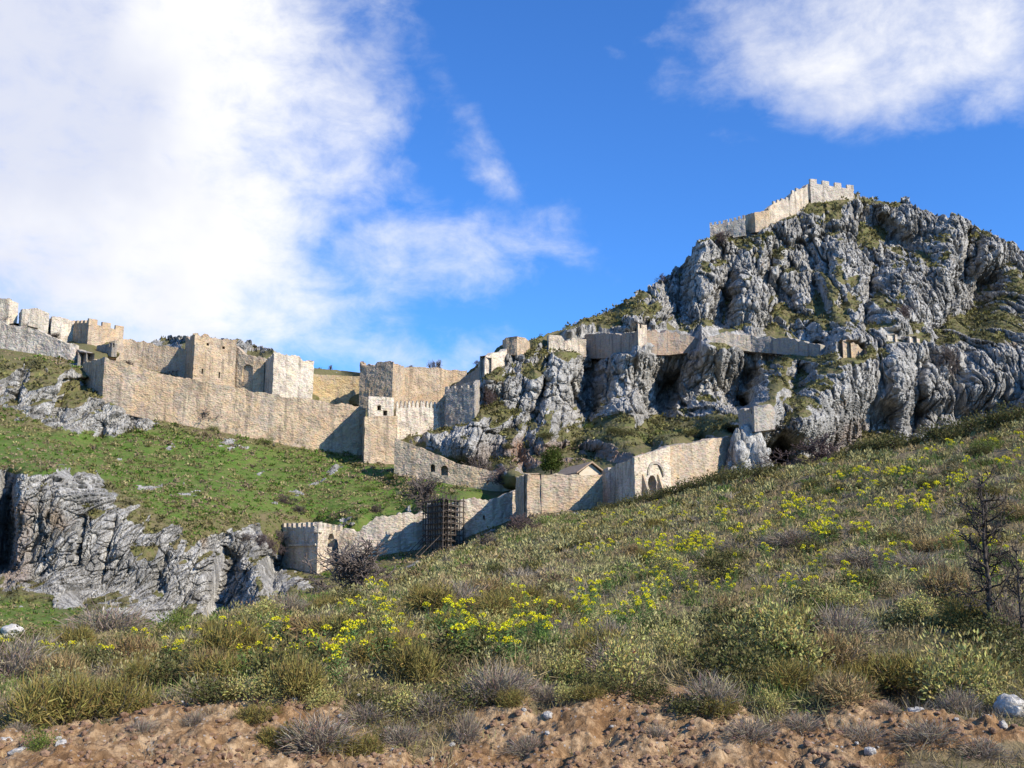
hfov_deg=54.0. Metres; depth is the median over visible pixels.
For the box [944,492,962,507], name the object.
spurge plant
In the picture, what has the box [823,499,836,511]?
spurge plant
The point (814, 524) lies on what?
spurge plant
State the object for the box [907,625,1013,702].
leafy shrub
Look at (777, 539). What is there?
dry shrub
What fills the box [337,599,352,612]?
spurge plant
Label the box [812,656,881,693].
cushion shrub
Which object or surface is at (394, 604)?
spurge plant
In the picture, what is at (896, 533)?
cushion shrub
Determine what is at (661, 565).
leafy shrub
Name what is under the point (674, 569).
spurge plant
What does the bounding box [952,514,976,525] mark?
dark shrub
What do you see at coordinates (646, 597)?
spurge plant
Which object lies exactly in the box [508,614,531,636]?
spurge plant
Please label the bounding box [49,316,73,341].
ruined wall
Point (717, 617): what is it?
dark shrub
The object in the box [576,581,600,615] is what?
spurge plant
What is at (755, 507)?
spurge plant
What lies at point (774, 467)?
dark shrub
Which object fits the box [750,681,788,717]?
leafy shrub
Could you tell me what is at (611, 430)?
dark shrub
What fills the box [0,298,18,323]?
ruined wall
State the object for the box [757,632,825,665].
dark shrub
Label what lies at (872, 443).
dark shrub
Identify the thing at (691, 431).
dark shrub
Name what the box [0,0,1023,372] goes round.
sky
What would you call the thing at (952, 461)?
dark shrub
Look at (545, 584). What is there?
dark shrub
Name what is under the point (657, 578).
spurge plant
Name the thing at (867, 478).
spurge plant
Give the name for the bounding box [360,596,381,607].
spurge plant
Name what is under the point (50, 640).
dry shrub
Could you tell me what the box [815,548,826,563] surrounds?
spurge plant
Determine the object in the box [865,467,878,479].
spurge plant
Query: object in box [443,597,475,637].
spurge plant
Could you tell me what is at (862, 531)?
spurge plant
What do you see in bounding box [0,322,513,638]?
hill
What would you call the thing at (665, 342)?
cliff wall
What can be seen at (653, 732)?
dry shrub
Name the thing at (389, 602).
spurge plant
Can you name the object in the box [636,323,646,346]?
stone pillar
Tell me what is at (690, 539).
spurge plant
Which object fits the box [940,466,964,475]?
dark shrub
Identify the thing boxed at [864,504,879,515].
spurge plant
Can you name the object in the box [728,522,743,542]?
spurge plant
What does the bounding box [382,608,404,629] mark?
spurge plant
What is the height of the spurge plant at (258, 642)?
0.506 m
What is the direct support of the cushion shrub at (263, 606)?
on the hillside
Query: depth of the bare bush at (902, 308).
306.53 m
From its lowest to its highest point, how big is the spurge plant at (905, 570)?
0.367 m
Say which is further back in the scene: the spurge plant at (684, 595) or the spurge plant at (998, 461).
the spurge plant at (998, 461)
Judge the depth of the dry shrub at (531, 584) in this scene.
22.93 m
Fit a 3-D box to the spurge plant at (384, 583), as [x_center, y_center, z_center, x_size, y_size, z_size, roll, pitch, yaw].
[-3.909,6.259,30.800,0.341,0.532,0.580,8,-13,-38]
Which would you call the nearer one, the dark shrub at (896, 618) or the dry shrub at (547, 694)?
the dry shrub at (547, 694)
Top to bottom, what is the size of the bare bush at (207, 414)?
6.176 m
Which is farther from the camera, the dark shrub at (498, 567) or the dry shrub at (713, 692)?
the dark shrub at (498, 567)
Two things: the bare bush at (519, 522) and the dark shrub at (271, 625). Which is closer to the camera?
the dark shrub at (271, 625)
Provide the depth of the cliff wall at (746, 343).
300.50 m
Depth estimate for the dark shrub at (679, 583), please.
21.79 m
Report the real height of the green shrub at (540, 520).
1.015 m
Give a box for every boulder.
[0,624,24,636]
[993,693,1023,717]
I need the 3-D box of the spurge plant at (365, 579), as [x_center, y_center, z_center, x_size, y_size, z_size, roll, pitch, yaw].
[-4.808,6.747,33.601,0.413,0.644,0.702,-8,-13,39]
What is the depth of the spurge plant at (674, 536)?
32.06 m
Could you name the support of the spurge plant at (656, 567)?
on the hillside
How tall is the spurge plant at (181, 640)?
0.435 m
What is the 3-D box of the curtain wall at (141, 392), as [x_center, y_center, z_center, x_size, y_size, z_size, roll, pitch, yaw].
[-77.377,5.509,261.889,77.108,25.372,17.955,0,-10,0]
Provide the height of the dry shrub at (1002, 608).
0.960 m
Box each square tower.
[184,333,236,386]
[264,352,313,398]
[359,361,404,409]
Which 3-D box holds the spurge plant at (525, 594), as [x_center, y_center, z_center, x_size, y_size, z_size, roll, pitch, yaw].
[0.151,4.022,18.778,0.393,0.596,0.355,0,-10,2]
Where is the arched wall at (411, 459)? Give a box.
[394,438,512,490]
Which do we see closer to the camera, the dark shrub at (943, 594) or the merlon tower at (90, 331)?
the dark shrub at (943, 594)
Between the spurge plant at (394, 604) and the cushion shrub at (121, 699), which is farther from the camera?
the spurge plant at (394, 604)
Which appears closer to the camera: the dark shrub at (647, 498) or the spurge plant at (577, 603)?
the spurge plant at (577, 603)
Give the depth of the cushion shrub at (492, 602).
17.15 m
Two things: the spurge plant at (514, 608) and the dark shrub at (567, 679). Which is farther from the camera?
the spurge plant at (514, 608)
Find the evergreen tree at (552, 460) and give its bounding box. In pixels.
[539,445,564,474]
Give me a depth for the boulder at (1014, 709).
9.34 m
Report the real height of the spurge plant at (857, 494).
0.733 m
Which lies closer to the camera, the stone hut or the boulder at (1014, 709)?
the boulder at (1014, 709)
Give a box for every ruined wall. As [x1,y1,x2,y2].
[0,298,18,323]
[18,308,49,333]
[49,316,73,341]
[838,340,862,357]
[886,334,897,341]
[901,336,919,342]
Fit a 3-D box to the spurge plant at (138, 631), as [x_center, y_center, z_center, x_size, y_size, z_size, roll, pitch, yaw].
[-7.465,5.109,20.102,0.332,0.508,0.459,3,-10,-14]
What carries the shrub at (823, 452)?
on the hillside
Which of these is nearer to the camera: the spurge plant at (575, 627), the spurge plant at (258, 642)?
the spurge plant at (258, 642)
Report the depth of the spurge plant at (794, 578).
20.66 m
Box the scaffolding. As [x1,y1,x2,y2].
[405,494,464,555]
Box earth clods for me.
[0,688,1017,767]
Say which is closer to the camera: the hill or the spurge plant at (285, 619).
the spurge plant at (285, 619)
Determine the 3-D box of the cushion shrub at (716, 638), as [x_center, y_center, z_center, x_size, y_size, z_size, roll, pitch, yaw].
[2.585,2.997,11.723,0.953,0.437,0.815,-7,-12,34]
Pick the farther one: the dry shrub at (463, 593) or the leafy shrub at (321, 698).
the dry shrub at (463, 593)
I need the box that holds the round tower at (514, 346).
[502,336,529,356]
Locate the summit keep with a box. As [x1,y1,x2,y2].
[808,179,854,202]
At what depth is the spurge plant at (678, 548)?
30.14 m
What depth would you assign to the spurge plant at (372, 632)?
11.23 m
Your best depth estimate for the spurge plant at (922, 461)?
43.73 m
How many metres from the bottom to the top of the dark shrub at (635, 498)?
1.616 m
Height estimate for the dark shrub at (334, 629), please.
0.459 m
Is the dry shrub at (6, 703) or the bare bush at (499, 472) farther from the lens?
the bare bush at (499, 472)
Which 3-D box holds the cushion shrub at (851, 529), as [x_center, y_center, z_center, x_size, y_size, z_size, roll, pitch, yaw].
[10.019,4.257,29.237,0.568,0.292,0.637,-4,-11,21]
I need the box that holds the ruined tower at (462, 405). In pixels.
[444,380,479,426]
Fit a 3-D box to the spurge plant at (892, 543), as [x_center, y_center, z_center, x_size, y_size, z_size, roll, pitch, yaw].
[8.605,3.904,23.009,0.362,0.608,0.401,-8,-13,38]
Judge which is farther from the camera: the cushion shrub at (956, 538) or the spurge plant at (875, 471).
the spurge plant at (875, 471)
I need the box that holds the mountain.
[511,193,1023,524]
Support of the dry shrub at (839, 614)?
on the hillside
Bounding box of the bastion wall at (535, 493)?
[515,473,602,518]
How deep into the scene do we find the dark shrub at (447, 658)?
10.70 m
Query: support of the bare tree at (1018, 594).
on the hillside
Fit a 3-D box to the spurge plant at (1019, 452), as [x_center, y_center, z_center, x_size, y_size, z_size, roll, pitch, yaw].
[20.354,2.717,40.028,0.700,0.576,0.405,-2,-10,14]
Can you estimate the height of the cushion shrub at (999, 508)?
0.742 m
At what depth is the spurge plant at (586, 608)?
15.86 m
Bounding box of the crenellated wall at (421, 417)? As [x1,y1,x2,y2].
[394,400,444,439]
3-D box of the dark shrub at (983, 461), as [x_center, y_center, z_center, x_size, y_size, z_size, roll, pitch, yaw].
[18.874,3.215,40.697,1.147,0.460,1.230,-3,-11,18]
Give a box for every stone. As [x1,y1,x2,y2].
[7,747,25,756]
[55,739,66,745]
[543,711,552,719]
[864,747,876,754]
[907,707,923,711]
[998,720,1007,727]
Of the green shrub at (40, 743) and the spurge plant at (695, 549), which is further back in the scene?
the spurge plant at (695, 549)
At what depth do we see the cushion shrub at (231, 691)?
9.63 m
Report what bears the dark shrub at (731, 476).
on the hillside
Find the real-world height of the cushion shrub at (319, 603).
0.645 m
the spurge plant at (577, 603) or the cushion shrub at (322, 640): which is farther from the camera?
the spurge plant at (577, 603)
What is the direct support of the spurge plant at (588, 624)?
on the hillside
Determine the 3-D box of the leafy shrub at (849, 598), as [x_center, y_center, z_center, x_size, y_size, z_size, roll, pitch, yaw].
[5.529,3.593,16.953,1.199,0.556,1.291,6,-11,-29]
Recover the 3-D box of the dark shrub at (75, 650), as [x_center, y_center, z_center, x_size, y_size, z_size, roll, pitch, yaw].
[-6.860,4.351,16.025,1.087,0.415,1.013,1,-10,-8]
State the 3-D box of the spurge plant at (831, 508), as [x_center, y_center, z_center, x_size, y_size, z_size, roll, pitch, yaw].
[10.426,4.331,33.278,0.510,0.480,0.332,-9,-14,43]
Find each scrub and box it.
[0,192,1023,635]
[0,415,1023,767]
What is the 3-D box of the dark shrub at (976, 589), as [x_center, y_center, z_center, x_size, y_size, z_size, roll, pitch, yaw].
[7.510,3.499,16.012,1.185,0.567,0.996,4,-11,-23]
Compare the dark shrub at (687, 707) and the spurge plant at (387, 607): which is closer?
the dark shrub at (687, 707)
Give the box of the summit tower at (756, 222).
[745,210,769,232]
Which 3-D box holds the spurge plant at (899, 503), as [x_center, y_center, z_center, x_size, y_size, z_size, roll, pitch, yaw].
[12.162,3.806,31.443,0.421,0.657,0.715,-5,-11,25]
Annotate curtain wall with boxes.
[0,322,78,361]
[83,357,365,454]
[109,339,185,377]
[235,346,265,391]
[313,374,359,404]
[338,511,426,559]
[404,367,466,407]
[460,490,515,539]
[658,437,730,488]
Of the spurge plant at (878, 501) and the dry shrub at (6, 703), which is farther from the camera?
the spurge plant at (878, 501)
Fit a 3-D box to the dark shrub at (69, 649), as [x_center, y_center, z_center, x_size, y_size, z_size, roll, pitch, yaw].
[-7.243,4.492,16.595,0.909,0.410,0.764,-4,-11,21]
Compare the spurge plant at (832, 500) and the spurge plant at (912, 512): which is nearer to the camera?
the spurge plant at (912, 512)
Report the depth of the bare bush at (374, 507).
208.29 m
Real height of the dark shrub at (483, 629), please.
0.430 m
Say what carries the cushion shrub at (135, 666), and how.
on the hillside
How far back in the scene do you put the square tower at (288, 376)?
311.25 m
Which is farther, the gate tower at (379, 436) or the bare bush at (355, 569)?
the gate tower at (379, 436)
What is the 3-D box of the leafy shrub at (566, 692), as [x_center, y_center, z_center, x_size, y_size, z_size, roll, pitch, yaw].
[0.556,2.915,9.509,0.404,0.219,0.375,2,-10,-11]
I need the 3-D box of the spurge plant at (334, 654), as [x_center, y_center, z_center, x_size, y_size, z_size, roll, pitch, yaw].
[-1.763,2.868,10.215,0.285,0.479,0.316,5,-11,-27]
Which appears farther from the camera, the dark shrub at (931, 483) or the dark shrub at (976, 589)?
the dark shrub at (931, 483)
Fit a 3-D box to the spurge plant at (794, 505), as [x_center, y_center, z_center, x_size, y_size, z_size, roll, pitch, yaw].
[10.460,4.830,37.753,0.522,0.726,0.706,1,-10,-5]
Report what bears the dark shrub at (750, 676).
on the hillside
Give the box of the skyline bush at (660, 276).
[654,273,665,282]
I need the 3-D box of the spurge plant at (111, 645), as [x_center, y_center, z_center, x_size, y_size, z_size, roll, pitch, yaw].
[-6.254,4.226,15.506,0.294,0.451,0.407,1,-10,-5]
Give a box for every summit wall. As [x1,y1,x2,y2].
[710,215,745,237]
[764,184,807,222]
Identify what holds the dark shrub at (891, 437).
on the hillside
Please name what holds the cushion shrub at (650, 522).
on the hillside
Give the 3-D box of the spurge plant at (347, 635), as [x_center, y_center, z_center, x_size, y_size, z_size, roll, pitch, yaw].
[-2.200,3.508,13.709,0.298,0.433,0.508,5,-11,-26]
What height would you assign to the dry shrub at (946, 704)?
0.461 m
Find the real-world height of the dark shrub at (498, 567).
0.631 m
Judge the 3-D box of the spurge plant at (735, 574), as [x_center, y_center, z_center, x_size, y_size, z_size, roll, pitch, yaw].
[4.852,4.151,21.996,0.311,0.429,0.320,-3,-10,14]
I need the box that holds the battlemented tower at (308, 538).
[280,522,342,573]
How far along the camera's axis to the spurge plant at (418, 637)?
11.12 m
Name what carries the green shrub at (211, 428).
on the hill
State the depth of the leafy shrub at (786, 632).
13.04 m
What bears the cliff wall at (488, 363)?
on the hill
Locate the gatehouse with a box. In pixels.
[601,446,670,505]
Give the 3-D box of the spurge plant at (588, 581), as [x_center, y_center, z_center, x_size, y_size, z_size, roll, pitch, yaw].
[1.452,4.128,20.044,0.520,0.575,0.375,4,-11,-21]
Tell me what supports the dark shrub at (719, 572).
on the hillside
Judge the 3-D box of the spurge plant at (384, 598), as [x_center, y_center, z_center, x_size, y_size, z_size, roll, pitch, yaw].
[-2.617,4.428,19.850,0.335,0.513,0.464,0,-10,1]
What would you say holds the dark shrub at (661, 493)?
on the hillside
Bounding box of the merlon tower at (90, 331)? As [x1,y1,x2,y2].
[72,318,123,345]
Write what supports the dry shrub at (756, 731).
on the hillside
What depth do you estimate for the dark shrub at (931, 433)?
57.80 m
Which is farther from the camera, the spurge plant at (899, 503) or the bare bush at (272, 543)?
the bare bush at (272, 543)
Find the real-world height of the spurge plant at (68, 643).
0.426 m
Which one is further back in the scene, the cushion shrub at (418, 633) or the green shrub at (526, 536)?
the green shrub at (526, 536)
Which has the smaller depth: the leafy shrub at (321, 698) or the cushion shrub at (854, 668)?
the leafy shrub at (321, 698)
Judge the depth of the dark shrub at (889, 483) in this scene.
40.13 m
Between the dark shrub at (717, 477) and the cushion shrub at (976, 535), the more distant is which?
the dark shrub at (717, 477)
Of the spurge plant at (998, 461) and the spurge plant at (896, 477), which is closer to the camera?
the spurge plant at (998, 461)
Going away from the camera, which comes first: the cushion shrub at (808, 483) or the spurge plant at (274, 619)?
the spurge plant at (274, 619)
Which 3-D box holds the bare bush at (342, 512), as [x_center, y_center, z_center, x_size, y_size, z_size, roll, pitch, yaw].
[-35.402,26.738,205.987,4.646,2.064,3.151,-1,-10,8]
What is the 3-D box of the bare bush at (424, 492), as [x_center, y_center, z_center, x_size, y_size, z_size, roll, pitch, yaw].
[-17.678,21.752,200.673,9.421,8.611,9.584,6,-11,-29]
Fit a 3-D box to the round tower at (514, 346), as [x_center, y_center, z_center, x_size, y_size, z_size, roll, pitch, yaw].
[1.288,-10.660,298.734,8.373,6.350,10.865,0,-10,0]
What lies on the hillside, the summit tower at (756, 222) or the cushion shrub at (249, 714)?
the cushion shrub at (249, 714)
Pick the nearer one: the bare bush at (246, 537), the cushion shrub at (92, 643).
the cushion shrub at (92, 643)
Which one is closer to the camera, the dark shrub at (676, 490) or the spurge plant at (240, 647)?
the spurge plant at (240, 647)
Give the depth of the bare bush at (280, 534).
195.11 m
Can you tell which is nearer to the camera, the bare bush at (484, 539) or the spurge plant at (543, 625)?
the spurge plant at (543, 625)
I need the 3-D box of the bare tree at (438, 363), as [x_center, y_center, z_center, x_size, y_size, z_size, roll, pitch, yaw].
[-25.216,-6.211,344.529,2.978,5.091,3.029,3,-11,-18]
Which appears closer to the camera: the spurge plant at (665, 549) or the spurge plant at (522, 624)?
the spurge plant at (522, 624)
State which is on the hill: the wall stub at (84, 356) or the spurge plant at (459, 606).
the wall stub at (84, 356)
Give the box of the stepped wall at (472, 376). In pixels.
[453,367,479,386]
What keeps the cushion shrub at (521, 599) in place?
on the hillside
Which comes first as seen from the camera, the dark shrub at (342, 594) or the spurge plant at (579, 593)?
the spurge plant at (579, 593)
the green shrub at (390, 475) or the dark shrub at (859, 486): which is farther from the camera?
the green shrub at (390, 475)
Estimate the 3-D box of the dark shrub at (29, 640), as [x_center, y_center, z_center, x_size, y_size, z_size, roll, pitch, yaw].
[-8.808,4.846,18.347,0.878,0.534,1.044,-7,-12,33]
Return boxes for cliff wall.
[478,349,506,400]
[547,335,585,356]
[584,331,637,358]
[647,329,698,355]
[706,331,825,355]
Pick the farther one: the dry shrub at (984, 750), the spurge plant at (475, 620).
the spurge plant at (475, 620)
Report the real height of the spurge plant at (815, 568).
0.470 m
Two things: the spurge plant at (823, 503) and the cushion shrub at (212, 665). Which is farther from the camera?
the spurge plant at (823, 503)
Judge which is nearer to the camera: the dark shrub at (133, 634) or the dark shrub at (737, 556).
the dark shrub at (133, 634)
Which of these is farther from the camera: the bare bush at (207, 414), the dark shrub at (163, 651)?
the bare bush at (207, 414)
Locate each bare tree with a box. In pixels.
[428,361,435,367]
[434,360,441,367]
[943,464,1022,630]
[997,541,1023,639]
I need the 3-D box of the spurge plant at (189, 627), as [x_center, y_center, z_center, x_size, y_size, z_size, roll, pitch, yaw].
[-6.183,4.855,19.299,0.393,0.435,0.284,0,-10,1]
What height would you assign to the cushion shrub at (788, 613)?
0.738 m
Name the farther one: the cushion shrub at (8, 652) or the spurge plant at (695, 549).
the spurge plant at (695, 549)
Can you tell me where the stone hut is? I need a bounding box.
[558,461,602,474]
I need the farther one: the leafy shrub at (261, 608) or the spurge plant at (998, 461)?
the spurge plant at (998, 461)
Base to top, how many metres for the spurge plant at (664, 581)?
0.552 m
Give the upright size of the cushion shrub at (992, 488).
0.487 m
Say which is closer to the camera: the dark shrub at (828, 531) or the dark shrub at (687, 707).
the dark shrub at (687, 707)
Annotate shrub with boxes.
[0,624,49,645]
[0,631,64,682]
[0,664,113,731]
[0,694,22,718]
[1,641,64,663]
[3,637,57,649]
[4,718,34,733]
[10,632,64,650]
[20,724,60,753]
[21,645,91,681]
[49,598,162,635]
[53,618,98,651]
[56,644,98,653]
[61,645,103,659]
[70,640,107,651]
[72,644,123,662]
[76,672,161,720]
[78,650,131,671]
[93,628,164,658]
[101,629,154,646]
[102,655,139,675]
[106,626,159,643]
[114,657,159,687]
[122,716,161,738]
[129,649,156,662]
[133,655,193,687]
[146,642,190,662]
[150,603,201,631]
[151,621,199,641]
[160,646,197,664]
[161,640,236,668]
[166,627,200,644]
[174,674,255,705]
[177,642,246,683]
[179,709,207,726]
[180,647,252,684]
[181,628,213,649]
[190,608,274,658]
[194,614,242,635]
[205,424,220,430]
[216,669,286,702]
[222,683,241,699]
[224,612,257,624]
[232,596,290,626]
[232,698,283,724]
[236,627,338,681]
[249,602,282,615]
[252,614,293,634]
[253,720,308,749]
[256,435,274,444]
[256,648,329,702]
[257,654,335,685]
[268,612,331,637]
[268,705,372,760]
[270,591,313,613]
[280,632,357,664]
[297,684,342,708]
[300,610,371,640]
[306,594,343,610]
[314,616,384,641]
[318,584,368,601]
[325,728,387,756]
[334,699,398,728]
[342,628,419,666]
[343,600,392,618]
[348,683,399,715]
[361,612,381,629]
[364,608,410,631]
[366,608,422,629]
[374,606,404,617]
[375,635,465,679]
[375,720,429,749]
[377,681,438,717]
[378,638,449,684]
[383,623,431,645]
[384,472,396,478]
[393,690,464,723]
[397,584,457,610]
[401,626,513,668]
[404,580,464,612]
[417,675,502,712]
[421,605,473,630]
[432,578,491,612]
[434,623,532,646]
[444,616,470,630]
[446,654,542,707]
[450,573,508,595]
[451,549,475,557]
[451,704,483,746]
[455,686,495,711]
[457,575,474,582]
[457,620,514,647]
[464,586,530,614]
[467,588,524,620]
[476,607,518,632]
[479,559,513,575]
[488,552,501,559]
[493,685,531,709]
[498,580,550,601]
[498,669,544,696]
[501,732,554,755]
[502,441,512,448]
[512,636,564,656]
[513,556,545,572]
[516,531,542,540]
[521,579,546,592]
[525,589,582,620]
[528,679,567,705]
[530,577,575,593]
[532,517,554,525]
[532,672,584,695]
[536,430,559,438]
[537,646,591,680]
[552,680,589,703]
[555,624,638,664]
[559,513,577,519]
[560,536,588,547]
[568,671,627,696]
[570,678,606,700]
[576,635,657,672]
[581,422,595,428]
[583,614,636,646]
[585,622,660,690]
[592,502,614,512]
[605,425,621,433]
[608,497,637,508]
[610,537,633,544]
[615,426,639,435]
[616,542,640,555]
[616,624,651,645]
[616,674,674,704]
[626,489,656,504]
[629,568,670,580]
[630,488,663,502]
[634,546,656,564]
[640,612,690,632]
[640,719,673,738]
[643,515,667,529]
[648,547,690,573]
[649,617,698,662]
[652,485,681,500]
[662,477,690,495]
[664,686,726,719]
[671,626,782,685]
[675,577,698,590]
[676,666,753,714]
[677,476,697,492]
[680,427,703,437]
[683,474,712,489]
[685,598,755,637]
[691,559,754,583]
[694,549,743,570]
[696,690,745,718]
[697,469,722,487]
[698,628,766,655]
[705,465,729,484]
[712,591,742,611]
[713,536,742,552]
[714,547,751,561]
[714,589,834,671]
[718,715,783,746]
[720,466,745,484]
[723,459,763,482]
[732,658,771,684]
[742,462,775,477]
[742,592,827,635]
[749,525,836,546]
[750,430,846,469]
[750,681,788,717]
[755,461,785,473]
[755,652,823,695]
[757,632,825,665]
[766,621,811,639]
[775,709,827,735]
[783,582,835,606]
[787,537,835,553]
[796,581,873,609]
[798,600,887,647]
[800,475,824,486]
[800,480,818,488]
[800,666,885,711]
[805,544,909,567]
[807,625,876,668]
[808,525,843,539]
[811,486,838,495]
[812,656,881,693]
[820,505,850,515]
[824,545,847,552]
[825,716,900,749]
[828,445,853,460]
[830,482,854,490]
[839,465,866,476]
[839,566,892,590]
[843,436,884,454]
[847,644,942,695]
[850,526,861,533]
[852,480,869,488]
[860,438,895,452]
[864,531,893,544]
[866,430,907,451]
[872,697,900,714]
[873,603,943,634]
[876,481,899,489]
[878,548,960,572]
[880,529,905,540]
[883,533,919,545]
[886,714,974,751]
[889,588,944,624]
[891,587,928,607]
[896,426,936,448]
[903,533,952,552]
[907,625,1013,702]
[910,495,935,504]
[913,560,985,602]
[914,473,944,489]
[919,415,961,443]
[919,609,952,627]
[927,685,990,715]
[933,583,1013,607]
[935,424,976,443]
[935,477,957,488]
[936,595,985,627]
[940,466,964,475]
[941,535,965,547]
[944,456,961,465]
[944,604,993,629]
[944,607,1023,648]
[947,412,986,432]
[947,628,1023,670]
[951,588,1016,606]
[951,732,1017,763]
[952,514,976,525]
[963,444,991,458]
[963,483,1007,496]
[963,681,1023,707]
[966,458,990,466]
[968,400,1020,431]
[968,527,1004,547]
[969,434,1005,452]
[972,486,1002,496]
[975,583,1023,635]
[987,494,1023,507]
[989,496,1023,520]
[995,402,1023,427]
[1012,453,1023,467]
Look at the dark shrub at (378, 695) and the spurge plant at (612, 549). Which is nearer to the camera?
the dark shrub at (378, 695)
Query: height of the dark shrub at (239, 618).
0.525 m
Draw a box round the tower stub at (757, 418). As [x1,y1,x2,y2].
[738,404,774,432]
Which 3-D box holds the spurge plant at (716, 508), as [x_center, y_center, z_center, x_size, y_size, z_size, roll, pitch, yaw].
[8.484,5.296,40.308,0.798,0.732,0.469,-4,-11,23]
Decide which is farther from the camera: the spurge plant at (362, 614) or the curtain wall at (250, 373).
the curtain wall at (250, 373)
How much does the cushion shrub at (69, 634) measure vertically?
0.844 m
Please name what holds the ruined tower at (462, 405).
on the hill
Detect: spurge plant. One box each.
[58,640,76,650]
[96,643,114,654]
[130,627,147,634]
[161,635,186,652]
[166,639,184,654]
[179,625,201,640]
[219,616,243,634]
[236,643,255,660]
[237,634,286,668]
[264,616,290,643]
[281,617,295,638]
[287,628,329,663]
[321,619,364,654]
[323,643,347,688]
[325,624,357,663]
[327,636,354,670]
[334,594,364,615]
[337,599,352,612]
[337,625,357,644]
[342,612,367,642]
[359,626,399,663]
[360,576,378,590]
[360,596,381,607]
[370,617,394,639]
[371,595,386,609]
[376,601,390,615]
[379,579,389,592]
[380,604,395,615]
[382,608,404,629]
[390,598,397,610]
[397,633,425,648]
[407,621,415,635]
[422,597,452,629]
[429,610,448,634]
[435,609,469,632]
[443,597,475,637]
[445,618,477,659]
[447,594,466,617]
[454,620,477,652]
[455,622,495,663]
[464,613,486,633]
[484,621,519,665]
[489,622,499,642]
[501,636,534,667]
[503,620,526,639]
[507,597,521,618]
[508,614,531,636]
[511,583,529,611]
[513,611,536,639]
[520,612,558,642]
[521,598,555,630]
[532,617,560,645]
[533,613,553,641]
[535,615,552,634]
[557,603,577,622]
[563,620,587,639]
[569,590,588,617]
[574,576,593,598]
[574,595,589,617]
[575,594,605,620]
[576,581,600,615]
[577,542,590,555]
[580,617,600,634]
[581,601,596,625]
[586,579,602,601]
[600,538,614,552]
[601,571,614,596]
[604,600,628,626]
[616,587,651,619]
[616,609,634,631]
[634,565,654,582]
[635,538,650,550]
[635,600,655,630]
[636,598,649,618]
[639,577,659,605]
[642,550,659,567]
[642,592,666,624]
[644,540,660,554]
[649,565,660,581]
[653,570,671,593]
[654,533,667,552]
[658,583,672,597]
[659,544,679,561]
[666,557,681,580]
[668,535,686,547]
[669,560,697,584]
[675,542,684,552]
[680,583,698,602]
[685,534,697,548]
[686,542,700,558]
[702,542,713,556]
[710,537,724,553]
[711,576,735,592]
[713,579,732,595]
[714,507,731,521]
[717,518,726,531]
[724,573,736,589]
[727,564,738,582]
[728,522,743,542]
[747,502,760,511]
[749,528,763,538]
[751,585,772,604]
[755,563,770,576]
[758,520,773,539]
[761,542,773,562]
[770,509,794,528]
[777,573,790,592]
[781,491,794,502]
[781,503,798,519]
[782,499,790,510]
[785,576,798,592]
[786,572,801,588]
[792,495,805,509]
[793,496,811,513]
[800,544,813,560]
[801,519,823,533]
[803,575,818,590]
[809,521,827,546]
[811,560,825,578]
[815,500,825,510]
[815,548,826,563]
[819,520,842,540]
[820,507,834,519]
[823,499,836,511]
[834,560,852,589]
[846,573,861,595]
[850,521,866,538]
[856,477,871,488]
[856,487,870,505]
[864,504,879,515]
[864,521,875,537]
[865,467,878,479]
[870,548,890,574]
[873,496,886,511]
[879,541,895,564]
[881,502,903,523]
[885,467,900,481]
[888,467,905,484]
[893,495,905,514]
[893,563,913,578]
[896,499,919,515]
[900,493,915,506]
[901,467,913,480]
[901,540,914,556]
[910,568,932,601]
[916,502,933,523]
[919,456,931,466]
[919,493,935,515]
[923,447,936,458]
[923,480,940,496]
[933,536,948,548]
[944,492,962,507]
[945,438,955,450]
[945,473,960,490]
[950,526,967,549]
[951,469,967,483]
[957,534,967,549]
[959,474,976,492]
[961,455,973,468]
[981,560,1004,583]
[988,455,1011,472]
[988,544,1008,566]
[1006,457,1019,468]
[1013,446,1023,457]
[1014,431,1023,444]
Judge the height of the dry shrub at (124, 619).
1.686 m
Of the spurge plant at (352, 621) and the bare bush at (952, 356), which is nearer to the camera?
the spurge plant at (352, 621)
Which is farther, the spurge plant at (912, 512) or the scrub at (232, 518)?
the scrub at (232, 518)
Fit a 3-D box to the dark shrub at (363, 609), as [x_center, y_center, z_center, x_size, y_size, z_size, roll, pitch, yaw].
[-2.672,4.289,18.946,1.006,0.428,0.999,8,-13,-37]
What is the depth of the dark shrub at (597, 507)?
94.71 m
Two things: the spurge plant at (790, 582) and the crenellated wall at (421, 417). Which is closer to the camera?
the spurge plant at (790, 582)
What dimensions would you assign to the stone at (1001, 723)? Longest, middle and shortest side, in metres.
0.102 x 0.081 x 0.077 m
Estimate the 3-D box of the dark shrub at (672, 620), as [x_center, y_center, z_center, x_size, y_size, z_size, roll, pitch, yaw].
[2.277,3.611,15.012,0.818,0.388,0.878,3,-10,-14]
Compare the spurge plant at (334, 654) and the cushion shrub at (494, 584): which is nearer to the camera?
the spurge plant at (334, 654)
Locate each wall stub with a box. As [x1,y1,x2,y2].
[76,349,94,364]
[96,343,116,357]
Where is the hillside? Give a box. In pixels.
[0,429,1023,767]
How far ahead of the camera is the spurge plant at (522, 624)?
13.14 m
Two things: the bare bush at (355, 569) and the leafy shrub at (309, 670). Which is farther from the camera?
the bare bush at (355, 569)
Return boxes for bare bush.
[48,332,60,338]
[192,407,221,420]
[240,533,254,540]
[249,532,270,547]
[267,536,288,554]
[274,530,288,540]
[278,494,298,504]
[287,537,397,594]
[294,505,305,513]
[330,510,348,517]
[367,504,384,512]
[395,472,449,511]
[461,454,495,470]
[469,532,502,547]
[480,464,515,484]
[483,388,497,407]
[503,512,541,533]
[711,229,733,245]
[894,305,914,318]
[933,343,961,376]
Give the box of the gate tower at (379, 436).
[362,396,397,463]
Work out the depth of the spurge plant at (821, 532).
27.50 m

